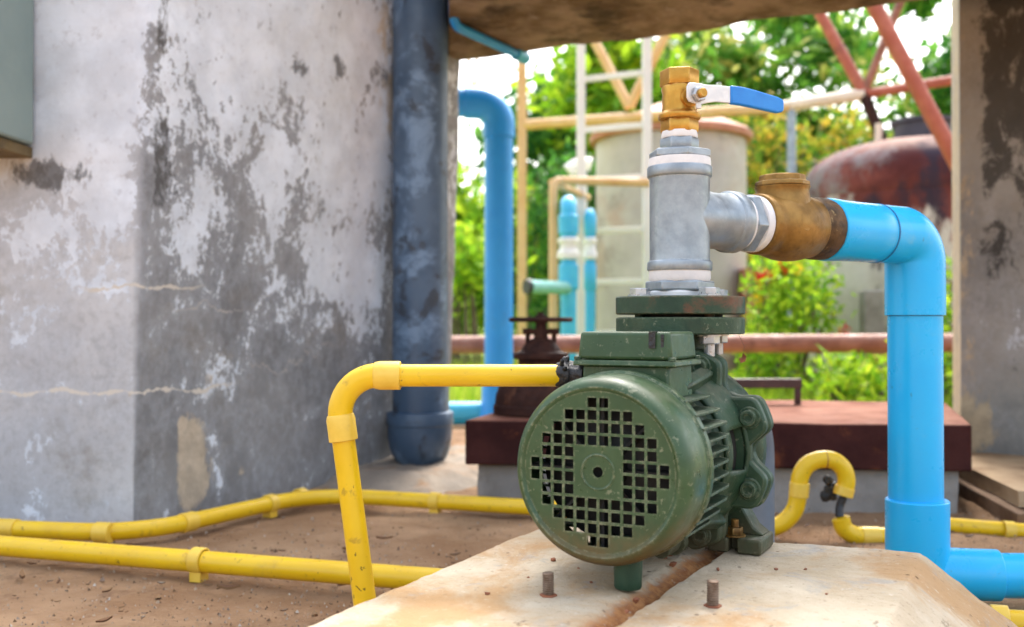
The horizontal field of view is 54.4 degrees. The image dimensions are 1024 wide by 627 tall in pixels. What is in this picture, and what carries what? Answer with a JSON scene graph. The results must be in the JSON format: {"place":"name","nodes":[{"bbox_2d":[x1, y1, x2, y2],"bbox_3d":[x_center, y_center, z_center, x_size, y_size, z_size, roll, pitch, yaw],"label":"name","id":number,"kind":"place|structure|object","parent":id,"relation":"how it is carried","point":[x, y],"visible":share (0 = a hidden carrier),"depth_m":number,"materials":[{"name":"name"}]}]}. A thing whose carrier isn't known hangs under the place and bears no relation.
{"place":"outdoors","nodes":[
{"label":"outdoors","id":0,"kind":"place"},
{"bbox_2d":[0,326,1023,626],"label":"ground","id":1,"kind":"structure","parent":0,"point":[412,530],"depth_m":1.68,"materials":[{"name":"brown soil"}]},
{"bbox_2d":[0,0,459,522],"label":"concrete pillar","id":2,"kind":"structure","parent":1,"relation":"on","point":[196,216],"depth_m":2.08,"materials":[{"name":"grey concrete"}]},
{"bbox_2d":[0,0,33,158],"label":"control cabinet","id":3,"kind":"object","parent":2,"relation":"attached to","point":[16,77],"visible":1,"depth_m":1.93,"materials":[{"name":"grey metal"}]},
{"bbox_2d":[449,0,917,60],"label":"concrete beam","id":4,"kind":"structure","parent":2,"relation":"attached to","point":[527,25],"depth_m":2.59,"materials":[{"name":"brown concrete"}]},
{"bbox_2d":[449,17,530,63],"bbox_3d":[-0.059,-0.798,2.768,0.035,0.124,0.431,0,-1,27],"label":"thin pipe","id":5,"kind":"object","parent":4,"relation":"attached to","point":[520,56],"visible":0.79,"depth_m":2.75,"materials":[{"name":"blue plastic"}]},
{"bbox_2d":[0,488,556,542],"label":"conduit","id":6,"kind":"object","parent":1,"relation":"on","point":[268,506],"visible":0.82,"depth_m":1.98,"materials":[{"name":"yellow plastic"}]},
{"bbox_2d":[313,445,477,493],"bbox_3d":[-0.235,0.418,2.716,0.620,0.058,0.850,0,-1,27],"label":"concrete footing","id":7,"kind":"object","parent":1,"relation":"on","point":[453,471],"visible":0.2,"depth_m":2.49,"materials":[{"name":"grey concrete"}]},
{"bbox_2d":[386,0,453,464],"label":"drain pipe","id":8,"kind":"object","parent":7,"relation":"on","point":[419,421],"visible":0.8,"depth_m":2.63,"materials":[{"name":"paint"}]},
{"bbox_2d":[326,355,583,605],"bbox_3d":[-0.055,0.233,1.055,0.285,0.378,0.040,0,-1,0],"label":"conduit","id":9,"kind":"object","parent":1,"relation":"on","point":[352,386],"visible":0.8,"depth_m":1.05,"materials":[{"name":"yellow plastic"}]},
{"bbox_2d":[449,86,514,425],"bbox_3d":[-0.455,-0.216,3.815,1.000,1.327,0.189,0,-1,-5],"label":"water pipe","id":10,"kind":"object","parent":1,"relation":"on","point":[490,110],"visible":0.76,"depth_m":3.80,"materials":[{"name":"blue plastic"}]},
{"bbox_2d":[451,219,536,363],"bbox_3d":[-0.353,-0.156,8.194,0.943,1.318,1.034,0,-1,24],"label":"shrub","id":11,"kind":"object","parent":1,"relation":"on","point":[470,263],"visible":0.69,"depth_m":8.14,"materials":[{"name":"green plant"}]},
{"bbox_2d":[0,505,1020,626],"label":"grit","id":12,"kind":"object","parent":1,"relation":"on","point":[195,588],"visible":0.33,"depth_m":1.53,"materials":[{"name":"stone"}]},
{"bbox_2d":[0,535,1023,626],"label":"conduit","id":13,"kind":"object","parent":1,"relation":"on","point":[198,564],"visible":0.46,"depth_m":1.54,"materials":[{"name":"yellow plastic"}]},
{"bbox_2d":[452,156,574,359],"bbox_3d":[-0.738,-0.689,10.931,2.615,2.579,2.666,0,-1,-19],"label":"leafy tree","id":14,"kind":"object","parent":1,"relation":"on","point":[472,208],"visible":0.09,"depth_m":10.49,"materials":[{"name":"green plant"}]},
{"bbox_2d":[466,233,560,335],"bbox_3d":[0.131,-0.527,16.663,3.529,2.494,2.921,0,-1,0],"label":"leafy tree","id":15,"kind":"object","parent":1,"relation":"on","point":[536,311],"visible":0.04,"depth_m":15.94,"materials":[{"name":"green plant"}]},
{"bbox_2d":[13,505,1015,621],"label":"leaf litter","id":16,"kind":"object","parent":1,"relation":"on","point":[226,587],"visible":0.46,"depth_m":1.53,"materials":[{"name":"brown plant"}]},
{"bbox_2d":[464,61,636,309],"bbox_3d":[0.968,-1.444,13.601,3.519,4.059,3.809,0,-1,34],"label":"leafy tree","id":17,"kind":"object","parent":1,"relation":"on","point":[535,138],"visible":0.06,"depth_m":12.88,"materials":[{"name":"green plant"}]},
{"bbox_2d":[513,127,595,335],"bbox_3d":[0.712,-0.680,9.373,1.834,2.393,1.249,0,-1,0],"label":"shrub","id":18,"kind":"object","parent":1,"relation":"on","point":[537,212],"visible":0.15,"depth_m":9.34,"materials":[{"name":"green plant"}]},
{"bbox_2d":[557,195,579,360],"bbox_3d":[0.335,-0.091,5.749,0.120,1.136,0.918,0,-1,4],"label":"standpipe","id":19,"kind":"object","parent":1,"relation":"on","point":[568,254],"visible":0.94,"depth_m":5.31,"materials":[{"name":"blue plastic"}]},
{"bbox_2d":[522,279,571,293],"bbox_3d":[0.186,-0.134,5.164,0.078,0.080,0.453,0,-1,32],"label":"teal pipe","id":20,"kind":"object","parent":19,"relation":"attached to","point":[529,286],"visible":0.99,"depth_m":5.09,"materials":[{"name":"teal plastic"}]},
{"bbox_2d":[564,157,592,210],"bbox_3d":[0.419,-0.265,6.303,0.181,1.454,0.090,0,-1,0],"label":"pipe cluster","id":21,"kind":"object","parent":1,"relation":"on","point":[570,167],"visible":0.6,"depth_m":6.28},
{"bbox_2d":[583,208,596,331],"bbox_3d":[0.474,-0.063,5.975,0.079,1.086,0.931,0,-1,5],"label":"standpipe","id":22,"kind":"object","parent":1,"relation":"on","point":[589,251],"visible":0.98,"depth_m":5.53,"materials":[{"name":"blue plastic"}]},
{"bbox_2d":[548,176,648,334],"bbox_3d":[0.534,-0.164,5.850,0.464,1.285,0.580,0,-1,26],"label":"handrail","id":23,"kind":"object","parent":1,"relation":"on","point":[562,183],"visible":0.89,"depth_m":5.70,"materials":[{"name":"beige metal"}]},
{"bbox_2d":[508,32,710,172],"bbox_3d":[1.096,-1.622,12.026,2.467,4.387,2.445,0,-1,-37],"label":"leafy tree","id":24,"kind":"object","parent":1,"relation":"on","point":[601,97],"visible":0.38,"depth_m":11.49,"materials":[{"name":"green plant"}]},
{"bbox_2d":[577,37,651,355],"bbox_3d":[0.616,-0.905,6.044,0.487,2.770,0.074,0,-1,24],"label":"ladder","id":25,"kind":"object","parent":1,"relation":"on","point":[645,74],"visible":0.51,"depth_m":6.02,"materials":[{"name":"white metal"}]},
{"bbox_2d":[533,60,786,319],"bbox_3d":[2.922,-1.837,17.594,5.466,5.820,5.221,0,-1,0],"label":"leafy tree","id":26,"kind":"object","parent":1,"relation":"on","point":[537,64],"depth_m":17.64,"materials":[{"name":"green plant"}]},
{"bbox_2d":[309,527,1017,626],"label":"concrete plinth","id":27,"kind":"structure","parent":1,"relation":"on","point":[864,587],"depth_m":0.96,"materials":[{"name":"beige concrete"}]},
{"bbox_2d":[517,317,773,590],"bbox_3d":[0.157,0.131,1.095,0.226,0.276,0.331,0,-1,27],"label":"water pump","id":28,"kind":"object","parent":27,"relation":"on","point":[656,444],"visible":0.99,"depth_m":0.98,"materials":[{"name":"green metal"}]},
{"bbox_2d":[616,128,775,316],"bbox_3d":[0.220,-0.102,1.189,0.202,0.225,0.150,0,-1,-33],"label":"pipe tee","id":29,"kind":"object","parent":28,"relation":"on","point":[694,219],"visible":0.98,"depth_m":1.15,"materials":[{"name":"grey metal"}]},
{"bbox_2d":[658,66,783,133],"bbox_3d":[0.250,-0.251,1.168,0.154,0.075,0.071,0,-1,0],"label":"ball valve","id":30,"kind":"object","parent":29,"relation":"on","point":[686,94],"visible":1,"depth_m":1.16,"materials":[{"name":"gold metal"}]},
{"bbox_2d":[739,336,745,362],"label":"dangling leaf","id":31,"kind":"object","parent":28,"relation":"hanging from","point":[742,358],"visible":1,"depth_m":1.20,"materials":[{"name":"brown plant"}]},
{"bbox_2d":[485,555,827,613],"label":"rust crumbs","id":32,"kind":"object","parent":27,"relation":"on","point":[637,599],"visible":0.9,"depth_m":1.04,"materials":[{"name":"brown metal"}]},
{"bbox_2d":[589,103,752,375],"bbox_3d":[1.210,-0.559,7.606,1.235,2.109,1.235,0,-1,0],"label":"storage tank","id":33,"kind":"object","parent":1,"relation":"on","point":[725,141],"visible":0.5,"depth_m":7.21,"materials":[{"name":"white plastic"}]},
{"bbox_2d":[449,356,952,408],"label":"grass","id":34,"kind":"structure","parent":1,"relation":"on","point":[473,394],"depth_m":4.83,"materials":[{"name":"green plant"}]},
{"bbox_2d":[451,334,952,353],"bbox_3d":[0.829,0.129,4.221,2.863,0.095,0.078,0,-1,6],"label":"rusty pipe","id":35,"kind":"object","parent":1,"relation":"on","point":[808,343],"depth_m":4.16,"materials":[{"name":"brown metal"}]},
{"bbox_2d":[467,2,950,376],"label":"pipe tower","id":36,"kind":"structure","parent":1,"relation":"on","point":[863,92],"depth_m":6.98,"materials":[{"name":"beige metal"}]},
{"bbox_2d":[477,465,958,513],"bbox_3d":[0.525,0.394,2.430,1.155,0.126,0.565,0,-1,6],"label":"concrete chamber","id":37,"kind":"object","parent":1,"relation":"on","point":[869,496],"visible":0.24,"depth_m":2.14,"materials":[{"name":"grey concrete"}]},
{"bbox_2d":[465,378,971,470],"bbox_3d":[0.533,0.252,2.438,1.217,0.167,0.623,0,-1,6],"label":"steel cover","id":38,"kind":"object","parent":37,"relation":"on","point":[854,434],"visible":0.48,"depth_m":2.17,"materials":[{"name":"brown metal"}]},
{"bbox_2d":[493,312,572,417],"bbox_3d":[0.068,0.116,2.339,0.224,0.239,0.224,0,-1,0],"label":"gate valve","id":39,"kind":"object","parent":38,"relation":"on","point":[540,347],"visible":0.69,"depth_m":2.28,"materials":[{"name":"metal"}]},
{"bbox_2d":[544,20,921,297],"bbox_3d":[2.518,-1.871,13.128,5.042,4.970,4.098,0,-1,0],"label":"leafy tree","id":40,"kind":"object","parent":1,"relation":"on","point":[729,60],"visible":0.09,"depth_m":12.48,"materials":[{"name":"green plant"}]},
{"bbox_2d":[739,268,770,377],"bbox_3d":[1.750,0.085,7.199,0.200,0.814,0.200,0,-1,0],"label":"shrub","id":41,"kind":"object","parent":1,"relation":"on","point":[742,272],"visible":0.21,"depth_m":7.10,"materials":[{"name":"green plant"}]},
{"bbox_2d":[752,430,774,542],"bbox_3d":[0.303,0.280,1.373,0.060,0.308,0.311,0,-1,27],"label":"suction pipe","id":42,"kind":"object","parent":1,"relation":"on","point":[764,512],"visible":0.14,"depth_m":1.46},
{"bbox_2d":[729,255,856,399],"bbox_3d":[1.459,0.024,5.318,0.729,0.912,1.285,0,-1,19],"label":"flowering shrub","id":43,"kind":"object","parent":1,"relation":"on","point":[776,276],"visible":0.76,"depth_m":5.18,"materials":[{"name":"green plant"}]},
{"bbox_2d":[716,77,873,362],"bbox_3d":[2.601,-0.860,9.220,1.892,2.746,1.309,0,-1,0],"label":"creeper","id":44,"kind":"object","parent":1,"relation":"on","point":[819,142],"visible":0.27,"depth_m":9.14,"materials":[{"name":"green plant"}]},
{"bbox_2d":[775,450,855,535],"bbox_3d":[0.553,0.337,1.857,0.174,0.162,0.036,0,-1,0],"label":"conduit","id":45,"kind":"object","parent":1,"relation":"on","point":[788,517],"visible":0.97,"depth_m":1.84,"materials":[{"name":"yellow plastic"}]},
{"bbox_2d":[820,475,837,501],"bbox_3d":[0.601,0.331,1.887,0.036,0.051,0.029,0,-1,0],"label":"cable splice","id":46,"kind":"object","parent":45,"relation":"attached to","point":[827,494],"visible":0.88,"depth_m":1.88,"materials":[{"name":"black plastic"}]},
{"bbox_2d":[706,0,951,181],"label":"leafy tree","id":47,"kind":"object","parent":1,"relation":"on","point":[793,31],"visible":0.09,"depth_m":13.32,"materials":[{"name":"green plant"}]},
{"bbox_2d":[801,340,886,401],"bbox_3d":[1.515,0.285,4.395,0.464,0.375,1.042,0,-1,24],"label":"shrub","id":48,"kind":"object","parent":1,"relation":"on","point":[851,381],"visible":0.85,"depth_m":4.25,"materials":[{"name":"green plant"}]},
{"bbox_2d":[832,515,884,542],"bbox_3d":[0.644,0.401,1.836,0.107,0.057,0.037,0,-1,0],"label":"conduit","id":49,"kind":"object","parent":1,"relation":"on","point":[846,529],"visible":0.84,"depth_m":1.82,"materials":[{"name":"yellow plastic"}]},
{"bbox_2d":[835,496,846,516],"bbox_3d":[0.611,0.359,1.853,0.019,0.038,0.029,-1,-1,43],"label":"cable","id":50,"kind":"object","parent":49,"relation":"attached to","point":[840,505],"visible":1,"depth_m":1.85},
{"bbox_2d":[859,290,883,368],"bbox_3d":[1.896,0.176,5.248,0.100,0.592,0.100,0,-1,0],"label":"concrete post","id":51,"kind":"object","parent":1,"relation":"on","point":[871,311],"visible":0.43,"depth_m":5.20,"materials":[{"name":"grey concrete"}]},
{"bbox_2d":[865,353,886,387],"bbox_3d":[1.931,0.326,5.097,0.230,0.270,0.230,0,-1,0],"label":"shrub","id":52,"kind":"object","parent":1,"relation":"on","point":[876,358],"visible":0.07,"depth_m":5.03,"materials":[{"name":"green plant"}]},
{"bbox_2d":[804,114,952,381],"bbox_3d":[2.489,-0.354,6.104,1.360,1.670,1.360,0,-1,0],"label":"storage tank","id":53,"kind":"object","parent":1,"relation":"on","point":[907,165],"visible":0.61,"depth_m":5.63,"materials":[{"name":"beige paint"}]},
{"bbox_2d":[866,5,951,171],"bbox_3d":[1.905,-0.920,4.538,1.357,2.800,0.072,0,-1,18],"label":"raking strut","id":54,"kind":"object","parent":1,"relation":"on","point":[912,77],"visible":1,"depth_m":4.54,"materials":[{"name":"red metal"}]},
{"bbox_2d":[886,16,951,117],"bbox_3d":[6.643,-2.040,12.588,3.805,5.250,3.829,0,-1,25],"label":"leafy tree","id":55,"kind":"object","parent":1,"relation":"on","point":[943,59],"visible":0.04,"depth_m":12.16,"materials":[{"name":"green plant"}]},
{"bbox_2d":[820,198,1023,601],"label":"water pipe","id":56,"kind":"object","parent":1,"relation":"on","point":[905,245],"visible":0.82,"depth_m":1.38,"materials":[{"name":"blue plastic"}]},
{"bbox_2d":[746,172,847,261],"bbox_3d":[0.357,-0.121,1.279,0.129,0.110,0.090,0,-1,-33],"label":"check valve","id":57,"kind":"object","parent":56,"relation":"attached to","point":[808,227],"visible":0.84,"depth_m":1.24,"materials":[{"name":"brown metal"}]},
{"bbox_2d":[943,254,952,400],"bbox_3d":[2.203,0.070,4.879,0.514,0.808,1.244,-1,-1,42],"label":"shrub","id":58,"kind":"object","parent":1,"relation":"on","point":[948,370],"visible":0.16,"depth_m":4.79,"materials":[{"name":"green plant"}]},
{"bbox_2d":[950,518,1023,536],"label":"conduit","id":59,"kind":"object","parent":1,"relation":"on","point":[998,528],"visible":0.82,"depth_m":1.90,"materials":[{"name":"yellow plastic"}]},
{"bbox_2d":[958,476,1023,522],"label":"concrete step","id":60,"kind":"object","parent":1,"relation":"on","point":[996,506],"visible":0.16,"depth_m":2.12,"materials":[{"name":"concrete"}]},
{"bbox_2d":[958,452,1023,506],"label":"concrete slab","id":61,"kind":"structure","parent":60,"relation":"on","point":[1001,475],"depth_m":2.26,"materials":[{"name":"beige concrete"}]},
{"bbox_2d":[951,0,1023,455],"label":"concrete pillar","id":62,"kind":"structure","parent":61,"relation":"on","point":[987,67],"depth_m":2.59,"materials":[{"name":"grey concrete"}]},
{"bbox_2d":[459,0,950,325],"label":"sky","id":63,"kind":"structure","parent":0,"point":[910,34],"materials":[{"name":"white"}]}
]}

